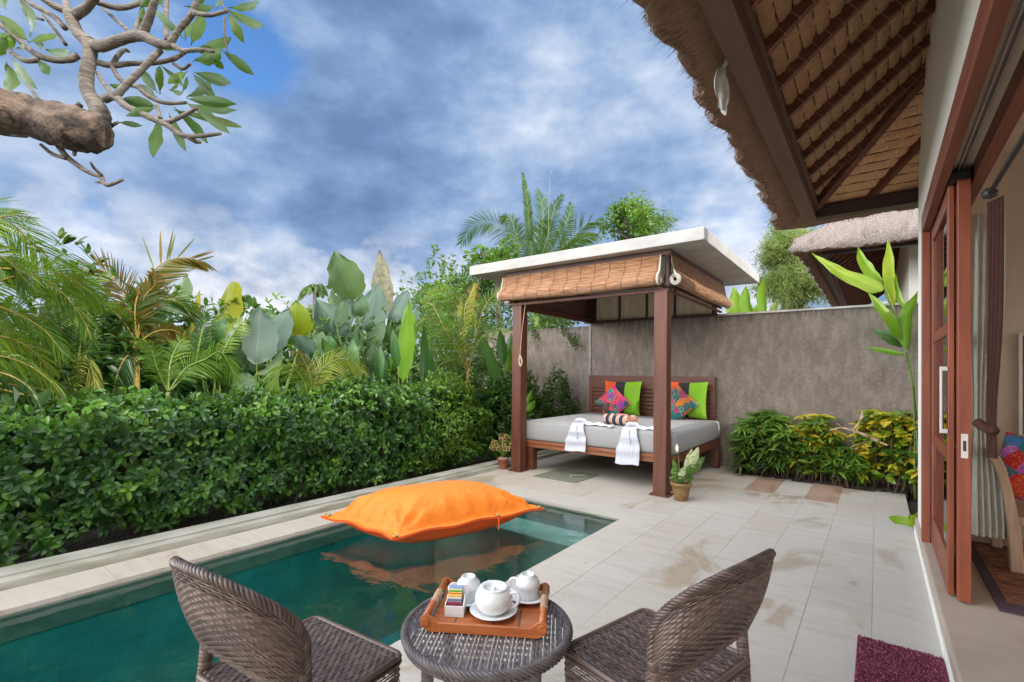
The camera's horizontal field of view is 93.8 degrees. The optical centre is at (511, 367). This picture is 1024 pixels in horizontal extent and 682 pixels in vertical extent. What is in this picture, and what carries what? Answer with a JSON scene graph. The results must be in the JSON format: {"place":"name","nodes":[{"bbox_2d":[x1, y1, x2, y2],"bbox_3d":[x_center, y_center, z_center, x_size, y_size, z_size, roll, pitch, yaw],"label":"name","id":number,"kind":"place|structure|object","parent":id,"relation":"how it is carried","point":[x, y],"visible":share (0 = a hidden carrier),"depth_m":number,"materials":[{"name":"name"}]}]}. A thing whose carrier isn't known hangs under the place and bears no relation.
{"place":"outdoors","nodes":[
{"label":"outdoors","id":0,"kind":"place"},
{"bbox_2d":[0,0,887,366],"label":"sky","id":1,"kind":"structure","parent":0,"point":[368,127],"materials":[{"name":"blue"}]},
{"bbox_2d":[8,373,917,563],"bbox_3d":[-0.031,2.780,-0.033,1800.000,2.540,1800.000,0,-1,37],"label":"ground","id":2,"kind":"structure","parent":0,"point":[90,539],"depth_m":4.94,"materials":[{"name":"soil"}]},
{"bbox_2d":[0,197,112,417],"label":"areca palm","id":3,"kind":"object","parent":2,"relation":"on","point":[27,278],"visible":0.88,"depth_m":4.31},
{"bbox_2d":[11,269,145,404],"bbox_3d":[-4.405,0.244,4.845,0.732,2.528,1.130,0,-1,37],"label":"areca palm","id":4,"kind":"object","parent":2,"relation":"on","point":[92,377],"visible":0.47,"depth_m":4.87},
{"bbox_2d":[0,227,220,479],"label":"garden shrub","id":5,"kind":"object","parent":2,"relation":"on","point":[111,363],"visible":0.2,"depth_m":5.03,"materials":[{"name":"green plant"}]},
{"bbox_2d":[0,259,244,471],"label":"garden shrub","id":6,"kind":"object","parent":2,"relation":"on","point":[129,297],"visible":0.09,"depth_m":5.46,"materials":[{"name":"green plant"}]},
{"bbox_2d":[84,323,176,386],"bbox_3d":[-4.497,0.469,5.650,0.342,2.101,0.845,0,-1,37],"label":"heliconia","id":7,"kind":"object","parent":2,"relation":"on","point":[167,345],"depth_m":5.89,"materials":[{"name":"green plant"}]},
{"bbox_2d":[0,0,263,186],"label":"frangipani tree","id":8,"kind":"object","parent":2,"relation":"on","point":[74,128],"visible":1,"depth_m":3.27,"materials":[{"name":"green plant"}]},
{"bbox_2d":[58,229,217,502],"bbox_3d":[-4.109,-0.022,5.323,1.418,3.078,0.733,1,-1,-44],"label":"areca palm","id":9,"kind":"object","parent":2,"relation":"on","point":[147,303],"visible":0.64,"depth_m":5.26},
{"bbox_2d":[125,275,242,477],"bbox_3d":[-4.010,0.158,5.886,1.055,2.741,0.703,1,-1,-7],"label":"banana plant","id":10,"kind":"object","parent":2,"relation":"on","point":[233,290],"visible":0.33,"depth_m":6.18,"materials":[{"name":"yellow plant"}]},
{"bbox_2d":[0,415,379,483],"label":"garden undergrowth","id":11,"kind":"object","parent":2,"relation":"on","point":[149,454],"depth_m":5.37,"materials":[{"name":"green plant"}]},
{"bbox_2d":[129,301,251,398],"bbox_3d":[-3.450,0.407,5.263,0.689,2.234,1.371,0,-1,37],"label":"areca palm","id":12,"kind":"object","parent":2,"relation":"on","point":[204,371],"visible":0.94,"depth_m":5.23,"materials":[{"name":"green plant"}]},
{"bbox_2d":[86,296,330,447],"bbox_3d":[-3.926,0.268,6.510,1.526,2.523,3.311,0,-1,37],"label":"garden shrub","id":13,"kind":"object","parent":2,"relation":"on","point":[254,304],"visible":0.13,"depth_m":6.20,"materials":[{"name":"green plant"}]},
{"bbox_2d":[189,327,255,455],"bbox_3d":[-3.565,0.481,5.957,0.418,2.108,0.963,1,-1,-5],"label":"heliconia","id":14,"kind":"object","parent":2,"relation":"on","point":[239,354],"visible":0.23,"depth_m":6.02,"materials":[{"name":"green plant"}]},
{"bbox_2d":[238,294,252,324],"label":"coconut palm","id":15,"kind":"object","parent":2,"relation":"on","point":[246,297],"visible":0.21,"depth_m":42.07,"materials":[{"name":"green plant"}]},
{"bbox_2d":[7,337,484,391],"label":"scrub","id":16,"kind":"object","parent":2,"relation":"on","point":[411,371],"visible":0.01,"depth_m":34.24,"materials":[{"name":"green plant"}]},
{"bbox_2d":[0,370,511,567],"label":"clipped hedge","id":17,"kind":"object","parent":2,"relation":"on","point":[313,447],"visible":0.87,"depth_m":4.47,"materials":[{"name":"green plant"}]},
{"bbox_2d":[231,300,325,445],"bbox_3d":[-2.966,0.319,6.186,0.808,2.452,1.426,1,-1,-9],"label":"calathea","id":18,"kind":"object","parent":2,"relation":"on","point":[269,335],"visible":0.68,"depth_m":5.97,"materials":[{"name":"green plant"}]},
{"bbox_2d":[0,449,568,590],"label":"planter kerb","id":19,"kind":"structure","parent":2,"relation":"on","point":[27,573],"depth_m":4.04,"materials":[{"name":"stone"}]},
{"bbox_2d":[227,292,348,414],"bbox_3d":[-3.633,0.204,7.817,1.487,2.684,2.528,0,-1,37],"label":"garden shrub","id":20,"kind":"object","parent":2,"relation":"on","point":[292,346],"visible":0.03,"depth_m":7.49,"materials":[{"name":"green plant"}]},
{"bbox_2d":[0,514,596,681],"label":"pool basin","id":21,"kind":"object","parent":2,"relation":"in","point":[375,588],"visible":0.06,"depth_m":4.07,"materials":[{"name":"green stone"}]},
{"bbox_2d":[0,500,618,643],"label":"pool edge tiles","id":22,"kind":"object","parent":21,"relation":"attached to","point":[26,622],"visible":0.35,"depth_m":3.52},
{"bbox_2d":[321,480,543,542],"bbox_3d":[-0.707,1.344,4.564,1.950,0.481,0.821,1,-1,-33],"label":"pool float","id":23,"kind":"object","parent":21,"relation":"in","point":[425,512],"visible":1,"depth_m":4.31,"materials":[{"name":"orange fabric"}]},
{"bbox_2d":[434,518,589,610],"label":"pool steps","id":24,"kind":"structure","parent":21,"relation":"on","point":[508,550],"depth_m":5.11,"materials":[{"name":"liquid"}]},
{"bbox_2d":[287,304,317,335],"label":"distant tree","id":25,"kind":"object","parent":2,"relation":"on","point":[309,309],"visible":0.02,"depth_m":46.35,"materials":[{"name":"green plant"}]},
{"bbox_2d":[297,283,328,335],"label":"coconut palm","id":26,"kind":"object","parent":2,"relation":"on","point":[317,290],"visible":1,"depth_m":37.70,"materials":[{"name":"green plant"}]},
{"bbox_2d":[259,346,367,493],"bbox_3d":[-2.381,0.628,5.803,0.539,1.828,1.361,0,-1,37],"label":"areca palm","id":27,"kind":"object","parent":2,"relation":"on","point":[310,382],"visible":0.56,"depth_m":5.84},
{"bbox_2d":[326,285,338,355],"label":"coconut palm","id":28,"kind":"object","parent":2,"relation":"on","point":[330,288],"visible":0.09,"depth_m":39.54,"materials":[{"name":"green plant"}]},
{"bbox_2d":[298,338,395,463],"bbox_3d":[-2.349,0.562,7.319,0.646,2.008,1.612,0,-1,37],"label":"heliconia","id":29,"kind":"object","parent":2,"relation":"on","point":[379,367],"visible":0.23,"depth_m":7.43,"materials":[{"name":"green plant"}]},
{"bbox_2d":[275,305,426,417],"bbox_3d":[-2.557,0.261,7.976,1.407,2.604,3.030,0,-1,37],"label":"garden shrub","id":30,"kind":"object","parent":2,"relation":"on","point":[389,380],"visible":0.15,"depth_m":7.76,"materials":[{"name":"green plant"}]},
{"bbox_2d":[308,250,419,384],"bbox_3d":[-2.455,-0.276,8.365,1.049,3.706,2.627,0,-1,37],"label":"calathea","id":31,"kind":"object","parent":2,"relation":"on","point":[346,282],"visible":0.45,"depth_m":7.81,"materials":[{"name":"green plant"}]},
{"bbox_2d":[390,299,434,387],"bbox_3d":[-1.639,0.264,7.517,0.493,2.622,1.125,0,-1,26],"label":"heliconia","id":32,"kind":"object","parent":2,"relation":"on","point":[402,347],"visible":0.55,"depth_m":7.28,"materials":[{"name":"green plant"}]},
{"bbox_2d":[420,280,442,359],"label":"coconut palm","id":33,"kind":"object","parent":2,"relation":"on","point":[433,285],"visible":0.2,"depth_m":39.76,"materials":[{"name":"green plant"}]},
{"bbox_2d":[381,367,497,478],"bbox_3d":[-1.140,0.782,7.450,1.213,1.581,2.386,0,-1,37],"label":"round shrub","id":34,"kind":"object","parent":2,"relation":"on","point":[445,452],"visible":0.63,"depth_m":7.23,"materials":[{"name":"green plant"}]},
{"bbox_2d":[394,314,485,439],"bbox_3d":[-1.493,0.281,9.150,1.318,2.612,2.482,0,-1,37],"label":"garden shrub","id":35,"kind":"object","parent":2,"relation":"on","point":[443,357],"visible":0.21,"depth_m":9.06,"materials":[{"name":"green plant"}]},
{"bbox_2d":[411,275,473,372],"bbox_3d":[-5.074,-2.303,34.294,6.783,8.414,7.334,1,-1,-13],"label":"distant tree","id":36,"kind":"object","parent":2,"relation":"on","point":[431,300],"visible":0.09,"depth_m":33.38,"materials":[{"name":"green plant"}]},
{"bbox_2d":[393,244,512,385],"bbox_3d":[-1.522,-0.924,13.440,2.333,5.120,4.143,0,-1,37],"label":"garden shrub","id":37,"kind":"object","parent":2,"relation":"on","point":[430,287],"visible":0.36,"depth_m":12.99,"materials":[{"name":"green plant"}]},
{"bbox_2d":[414,282,512,387],"bbox_3d":[-1.008,-0.072,9.080,1.448,3.338,3.370,0,-1,37],"label":"areca palm","id":38,"kind":"object","parent":2,"relation":"on","point":[459,345],"visible":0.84,"depth_m":8.81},
{"bbox_2d":[457,281,476,381],"bbox_3d":[-0.973,-0.188,10.711,0.234,3.612,0.905,0,-1,21],"label":"canna","id":39,"kind":"object","parent":2,"relation":"on","point":[473,297],"visible":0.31,"depth_m":10.80,"materials":[{"name":"green plant"}]},
{"bbox_2d":[438,249,501,389],"bbox_3d":[-1.137,-0.910,14.054,2.306,5.245,2.367,0,-1,37],"label":"broadleaf tree","id":40,"kind":"object","parent":2,"relation":"on","point":[457,281],"visible":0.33,"depth_m":13.68,"materials":[{"name":"green plant"}]},
{"bbox_2d":[0,452,943,681],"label":"patio tiles","id":41,"kind":"object","parent":2,"relation":"on","point":[651,552],"visible":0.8,"depth_m":3.75,"materials":[{"name":"tile"}]},
{"bbox_2d":[169,556,401,681],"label":"rattan chair","id":42,"kind":"object","parent":41,"relation":"on","point":[242,633],"visible":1,"depth_m":1.34,"materials":[{"name":"wicker"}]},
{"bbox_2d":[400,586,572,681],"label":"side table","id":43,"kind":"object","parent":41,"relation":"on","point":[444,669],"visible":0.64,"depth_m":1.63,"materials":[{"name":"wicker"}]},
{"bbox_2d":[420,577,549,638],"bbox_3d":[-0.088,0.934,1.887,0.464,0.061,0.342,1,-1,6],"label":"tea tray","id":44,"kind":"object","parent":43,"relation":"on","point":[527,621],"visible":0.66,"depth_m":1.78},
{"bbox_2d":[445,593,465,617],"bbox_3d":[-0.218,0.915,1.850,0.074,0.073,0.052,1,-1,3],"label":"sachet holder","id":45,"kind":"object","parent":44,"relation":"on","point":[455,611],"visible":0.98,"depth_m":1.82,"materials":[{"name":"white ceramic"}]},
{"bbox_2d":[447,602,460,605],"bbox_3d":[-0.222,0.923,1.836,0.054,0.048,0.005,1,-6,4],"label":"tea sachet","id":46,"kind":"object","parent":45,"relation":"in","point":[453,603],"visible":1,"depth_m":1.84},
{"bbox_2d":[448,595,461,604],"bbox_3d":[-0.222,0.913,1.846,0.054,0.068,0.005,1,-6,3],"label":"tea sachet","id":47,"kind":"object","parent":45,"relation":"in","point":[454,598],"visible":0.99,"depth_m":1.85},
{"bbox_2d":[448,592,461,605],"bbox_3d":[-0.221,0.909,1.855,0.054,0.077,0.005,1,-6,3],"label":"tea sachet","id":48,"kind":"object","parent":45,"relation":"in","point":[455,593],"visible":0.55,"depth_m":1.86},
{"bbox_2d":[449,584,462,598],"bbox_3d":[-0.220,0.898,1.869,0.054,0.098,0.005,1,-6,3],"label":"tea sachet","id":49,"kind":"object","parent":45,"relation":"in","point":[455,586],"visible":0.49,"depth_m":1.87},
{"bbox_2d":[449,589,462,591],"bbox_3d":[-0.221,0.905,1.862,0.054,0.085,0.005,1,-6,4],"label":"tea sachet","id":50,"kind":"object","parent":45,"relation":"in","point":[455,590],"visible":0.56,"depth_m":1.86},
{"bbox_2d":[462,584,469,605],"bbox_3d":[-0.188,0.900,1.875,0.028,0.097,0.003,11,-11,-12],"label":"sugar stick","id":51,"kind":"object","parent":45,"relation":"in","point":[466,589],"visible":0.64,"depth_m":1.88,"materials":[{"name":"white paper"}]},
{"bbox_2d":[470,602,517,620],"bbox_3d":[-0.071,0.941,1.853,0.185,0.023,0.185,0,-1,37],"label":"saucer","id":52,"kind":"object","parent":44,"relation":"in","point":[477,613],"visible":0.41,"depth_m":1.81,"materials":[{"name":"white ceramic"}]},
{"bbox_2d":[475,580,519,616],"bbox_3d":[-0.077,0.894,1.863,0.147,0.101,0.182,1,-1,-34],"label":"teacup","id":53,"kind":"object","parent":52,"relation":"on","point":[493,598],"visible":1,"depth_m":1.81,"materials":[{"name":"white ceramic"}]},
{"bbox_2d":[510,586,548,603],"bbox_3d":[0.065,0.945,1.983,0.177,0.022,0.177,0,-1,37],"label":"saucer","id":54,"kind":"object","parent":44,"relation":"in","point":[538,600],"visible":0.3,"depth_m":1.93,"materials":[{"name":"white ceramic"}]},
{"bbox_2d":[508,571,539,600],"bbox_3d":[0.057,0.900,1.981,0.121,0.096,0.103,1,-1,-18],"label":"teacup","id":55,"kind":"object","parent":54,"relation":"on","point":[527,587],"visible":0.95,"depth_m":1.95,"materials":[{"name":"white ceramic"}]},
{"bbox_3d":[-0.178,0.942,1.956,0.177,0.022,0.177,0,-1,37],"label":"saucer","id":56,"kind":"object","parent":44,"relation":"in","visible":0},
{"bbox_2d":[448,573,480,603],"bbox_3d":[-0.184,0.897,1.950,0.103,0.096,0.121,0,-1,42],"label":"teacup","id":57,"kind":"object","parent":56,"relation":"on","point":[472,580],"visible":0.54,"depth_m":1.93,"materials":[{"name":"white ceramic"}]},
{"bbox_2d":[489,433,510,468],"bbox_3d":[-0.128,1.261,7.278,0.382,0.545,0.460,0,-1,37],"label":"potted coleus","id":58,"kind":"object","parent":41,"relation":"on","point":[503,447],"visible":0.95,"depth_m":7.23,"materials":[{"name":"plant"}]},
{"bbox_2d":[534,469,597,482],"bbox_3d":[0.775,1.518,6.824,0.680,0.039,0.680,0,-1,37],"label":"drain cover","id":59,"kind":"object","parent":41,"relation":"on","point":[570,476],"visible":1,"depth_m":6.78,"materials":[{"name":"metal"}]},
{"bbox_2d":[470,226,758,497],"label":"pavilion","id":60,"kind":"structure","parent":41,"relation":"on","point":[662,280],"depth_m":6.48,"materials":[{"name":"paint"}]},
{"bbox_2d":[526,375,720,491],"bbox_3d":[1.740,0.842,7.500,2.402,1.429,2.307,0,-1,37],"label":"daybed","id":61,"kind":"object","parent":41,"relation":"on","point":[688,434],"visible":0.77,"depth_m":7.09,"materials":[{"name":"grey fabric"}]},
{"bbox_2d":[565,418,614,451],"bbox_3d":[1.101,0.936,6.633,0.712,0.464,0.286,0,-1,37],"label":"towel","id":62,"kind":"object","parent":61,"relation":"hanging from","point":[575,439],"visible":1,"depth_m":6.65,"materials":[{"name":"white fabric"}]},
{"bbox_2d":[594,385,630,413],"bbox_3d":[1.757,0.605,8.358,0.450,0.450,0.159,-42,-21,4],"label":"cushion","id":63,"kind":"object","parent":61,"relation":"on","point":[612,399],"visible":0.92,"depth_m":8.30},
{"bbox_2d":[602,413,637,424],"bbox_3d":[1.533,0.725,6.793,0.288,0.153,0.412,1,-1,-41],"label":"rolled throw","id":64,"kind":"object","parent":61,"relation":"on","point":[618,419],"visible":0.88,"depth_m":6.69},
{"bbox_2d":[603,381,641,415],"bbox_3d":[1.946,0.529,8.480,0.680,0.600,0.180,0,-11,33],"label":"pillow","id":65,"kind":"object","parent":61,"relation":"on","point":[629,392],"visible":0.62,"depth_m":8.34,"materials":[{"name":"green fabric"}]},
{"bbox_2d":[615,422,673,465],"bbox_3d":[1.713,0.982,6.165,0.712,0.555,0.286,0,-1,37],"label":"towel","id":66,"kind":"object","parent":61,"relation":"hanging from","point":[628,449],"visible":0.91,"depth_m":6.18,"materials":[{"name":"white fabric"}]},
{"bbox_2d":[671,384,698,419],"bbox_3d":[2.649,0.578,7.678,0.470,0.470,0.159,-42,-21,4],"label":"cushion","id":67,"kind":"object","parent":61,"relation":"on","point":[683,403],"visible":0.7,"depth_m":7.60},
{"bbox_2d":[671,382,707,418],"bbox_3d":[2.827,0.521,7.808,0.680,0.600,0.180,0,-11,33],"label":"pillow","id":68,"kind":"object","parent":61,"relation":"on","point":[696,392],"visible":0.45,"depth_m":7.65,"materials":[{"name":"green fabric"}]},
{"bbox_2d":[564,548,775,681],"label":"rattan chair","id":69,"kind":"object","parent":41,"relation":"on","point":[692,633],"visible":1,"depth_m":1.45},
{"bbox_2d":[670,444,704,501],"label":"potted peace lily","id":70,"kind":"object","parent":41,"relation":"on","point":[680,485],"visible":1,"depth_m":5.55,"materials":[{"name":"plant"}]},
{"bbox_2d":[854,634,948,681],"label":"door mat","id":71,"kind":"object","parent":41,"relation":"on","point":[879,661],"depth_m":2.39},
{"bbox_2d":[889,512,917,528],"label":"corner seedling","id":72,"kind":"object","parent":41,"relation":"on","point":[904,520],"visible":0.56,"depth_m":4.72,"materials":[{"name":"green plant"}]},
{"bbox_2d":[445,321,528,408],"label":"garden shrub","id":73,"kind":"object","parent":2,"relation":"on","point":[477,384],"visible":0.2,"depth_m":9.48,"materials":[{"name":"green plant"}]},
{"bbox_2d":[462,233,522,330],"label":"broadleaf tree","id":74,"kind":"object","parent":2,"relation":"on","point":[504,252],"visible":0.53,"depth_m":12.83,"materials":[{"name":"green plant"}]},
{"bbox_2d":[484,330,512,456],"bbox_3d":[-0.164,0.452,8.597,0.318,2.301,1.211,0,-1,17],"label":"heliconia","id":75,"kind":"object","parent":2,"relation":"on","point":[504,350],"visible":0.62,"depth_m":8.67,"materials":[{"name":"green plant"}]},
{"bbox_2d":[468,281,550,388],"bbox_3d":[-0.022,-0.451,13.444,2.090,4.208,3.156,0,-1,37],"label":"garden shrub","id":76,"kind":"object","parent":2,"relation":"on","point":[508,318],"visible":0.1,"depth_m":13.08,"materials":[{"name":"green plant"}]},
{"bbox_2d":[472,369,551,459],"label":"leafy shrub","id":77,"kind":"object","parent":2,"relation":"on","point":[534,413],"visible":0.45,"depth_m":8.26,"materials":[{"name":"green plant"}]},
{"bbox_2d":[505,448,544,456],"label":"shrub","id":78,"kind":"object","parent":2,"relation":"on","point":[509,455],"visible":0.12,"depth_m":8.17,"materials":[{"name":"green plant"}]},
{"bbox_2d":[454,171,602,328],"bbox_3d":[0.346,-1.972,13.675,4.932,7.276,0.788,0,-1,35],"label":"tall palm","id":79,"kind":"object","parent":2,"relation":"on","point":[532,247],"visible":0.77,"depth_m":13.34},
{"bbox_2d":[506,303,578,328],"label":"distant tree","id":80,"kind":"object","parent":2,"relation":"on","point":[553,324],"visible":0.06,"depth_m":28.61,"materials":[{"name":"green plant"}]},
{"bbox_2d":[538,362,581,417],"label":"shrub","id":81,"kind":"object","parent":2,"relation":"on","point":[564,398],"visible":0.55,"depth_m":9.23,"materials":[{"name":"green plant"}]},
{"bbox_2d":[594,189,677,242],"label":"broadleaf tree","id":82,"kind":"object","parent":2,"relation":"on","point":[629,218],"visible":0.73,"depth_m":14.74,"materials":[{"name":"green plant"}]},
{"bbox_2d":[613,189,679,233],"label":"wispy tree","id":83,"kind":"object","parent":2,"relation":"on","point":[660,217],"visible":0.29,"depth_m":22.01,"materials":[{"name":"green plant"}]},
{"bbox_2d":[485,301,917,492],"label":"boundary wall","id":84,"kind":"structure","parent":2,"relation":"on","point":[806,361],"depth_m":7.37,"materials":[{"name":"concrete"}]},
{"bbox_2d":[527,312,580,349],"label":"wall creeper","id":85,"kind":"object","parent":84,"relation":"attached to","point":[567,321],"depth_m":9.84,"materials":[{"name":"green plant"}]},
{"bbox_2d":[726,277,776,312],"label":"banana plant","id":86,"kind":"object","parent":2,"relation":"on","point":[741,303],"visible":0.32,"depth_m":9.48,"materials":[{"name":"green plant"}]},
{"bbox_2d":[761,213,800,307],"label":"bamboo clump","id":87,"kind":"object","parent":2,"relation":"on","point":[768,223],"visible":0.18,"depth_m":24.97,"materials":[{"name":"green plant"}]},
{"bbox_2d":[747,227,827,309],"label":"bamboo clump","id":88,"kind":"object","parent":2,"relation":"on","point":[788,281],"visible":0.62,"depth_m":23.67,"materials":[{"name":"green plant"}]},
{"bbox_2d":[626,0,1023,681],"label":"thatched villa","id":89,"kind":"object","parent":2,"relation":"on","point":[842,110],"visible":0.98,"depth_m":3.05,"materials":[{"name":"wood"}]},
{"bbox_2d":[714,59,729,114],"bbox_3d":[1.150,-1.546,2.613,0.100,0.325,0.055,1,-1,6],"label":"white rag","id":90,"kind":"object","parent":89,"relation":"hanging from","point":[721,88],"visible":0.99,"depth_m":2.62,"materials":[{"name":"fabric"}]},
{"bbox_2d":[931,185,953,594],"bbox_3d":[2.945,0.136,3.312,0.066,2.448,1.118,0,-1,37],"label":"sliding door","id":91,"kind":"structure","parent":89,"relation":"in","point":[942,237],"depth_m":3.13,"materials":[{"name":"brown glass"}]},
{"bbox_2d":[954,178,970,602],"bbox_3d":[2.966,0.135,3.228,0.058,2.448,1.166,0,-1,37],"label":"sliding door","id":92,"kind":"structure","parent":89,"relation":"in","point":[962,191],"depth_m":2.77,"materials":[{"name":"brown wood"}]},
{"bbox_2d":[971,211,1005,538],"bbox_3d":[3.303,0.046,3.318,0.177,2.240,0.053,0,-1,24],"label":"sheer curtain","id":93,"kind":"object","parent":89,"relation":"hanging from","point":[987,514],"visible":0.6,"depth_m":3.33,"materials":[{"name":"fabric"}]},
{"bbox_2d":[971,541,1023,616],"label":"woven rug","id":94,"kind":"object","parent":89,"relation":"on","point":[1004,583],"visible":0.9,"depth_m":3.11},
{"bbox_2d":[984,435,1023,573],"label":"chair","id":95,"kind":"object","parent":94,"relation":"on","point":[1013,507],"visible":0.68,"depth_m":3.21,"materials":[{"name":"brown wood"}]},
{"bbox_2d":[999,431,1023,500],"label":"cushion","id":96,"kind":"object","parent":95,"relation":"on","point":[1011,454],"visible":0.62,"depth_m":3.38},
{"bbox_2d":[981,131,1023,198],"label":"curtain rod","id":97,"kind":"object","parent":89,"relation":"attached to","point":[990,192],"visible":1,"depth_m":2.34,"materials":[{"name":"black metal"}]},
{"bbox_2d":[972,196,1003,458],"bbox_3d":[2.602,-0.210,2.611,0.068,1.400,0.164,1,-1,3],"label":"brown curtain","id":98,"kind":"object","parent":97,"relation":"hanging from","point":[995,244],"visible":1,"depth_m":2.58,"materials":[{"name":"fabric"}]},
{"bbox_2d":[1018,333,1023,435],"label":"wall frame","id":99,"kind":"object","parent":89,"relation":"attached to","point":[1020,384],"visible":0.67,"depth_m":3.86,"materials":[{"name":"beige paint"}]},
{"bbox_2d":[787,208,917,306],"bbox_3d":[11.424,-1.949,11.308,7.016,6.118,12.450,0,-1,37],"label":"neighbour villa","id":100,"kind":"object","parent":2,"relation":"on","point":[839,242],"visible":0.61,"depth_m":8.48,"materials":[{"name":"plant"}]},
{"bbox_2d":[812,239,917,499],"bbox_3d":[4.610,-0.025,6.252,1.202,3.303,0.510,0,-1,37],"label":"heliconia","id":101,"kind":"object","parent":2,"relation":"on","point":[900,328],"visible":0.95,"depth_m":6.18,"materials":[{"name":"green plant"}]},
{"bbox_2d":[526,389,534,411],"bbox_3d":[0.294,0.988,8.056,0.170,1.227,0.697,1,-1,0],"label":"young heliconia","id":102,"kind":"object","parent":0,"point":[531,406],"visible":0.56,"depth_m":7.84,"materials":[{"name":"green plant"}]},
{"bbox_2d":[735,467,907,499],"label":"bed soil","id":103,"kind":"structure","parent":0,"point":[881,488],"depth_m":6.50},
{"bbox_2d":[726,409,807,478],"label":"border plant","id":104,"kind":"object","parent":103,"relation":"on","point":[765,431],"visible":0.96,"depth_m":6.93,"materials":[{"name":"green plant"}]},
{"bbox_2d":[781,413,852,484],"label":"border plant","id":105,"kind":"object","parent":103,"relation":"on","point":[818,435],"visible":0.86,"depth_m":6.57,"materials":[{"name":"green plant"}]},
{"bbox_2d":[818,444,869,487],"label":"border plant","id":106,"kind":"object","parent":103,"relation":"on","point":[848,458],"visible":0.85,"depth_m":6.32,"materials":[{"name":"green plant"}]},
{"bbox_2d":[845,408,917,500],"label":"border plant","id":107,"kind":"object","parent":103,"relation":"on","point":[897,440],"visible":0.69,"depth_m":6.13,"materials":[{"name":"yellow plant"}]},
{"bbox_2d":[829,411,887,446],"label":"dry branch","id":108,"kind":"object","parent":107,"relation":"attached to","point":[862,433],"visible":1,"depth_m":6.22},
{"bbox_2d":[795,488,874,639],"bbox_3d":[-0.240,1.516,3.417,5.079,0.044,11.190,0,-1,37],"label":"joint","id":109,"kind":"object","parent":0,"point":[872,584],"visible":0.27,"depth_m":3.35,"materials":[{"name":"stone"}]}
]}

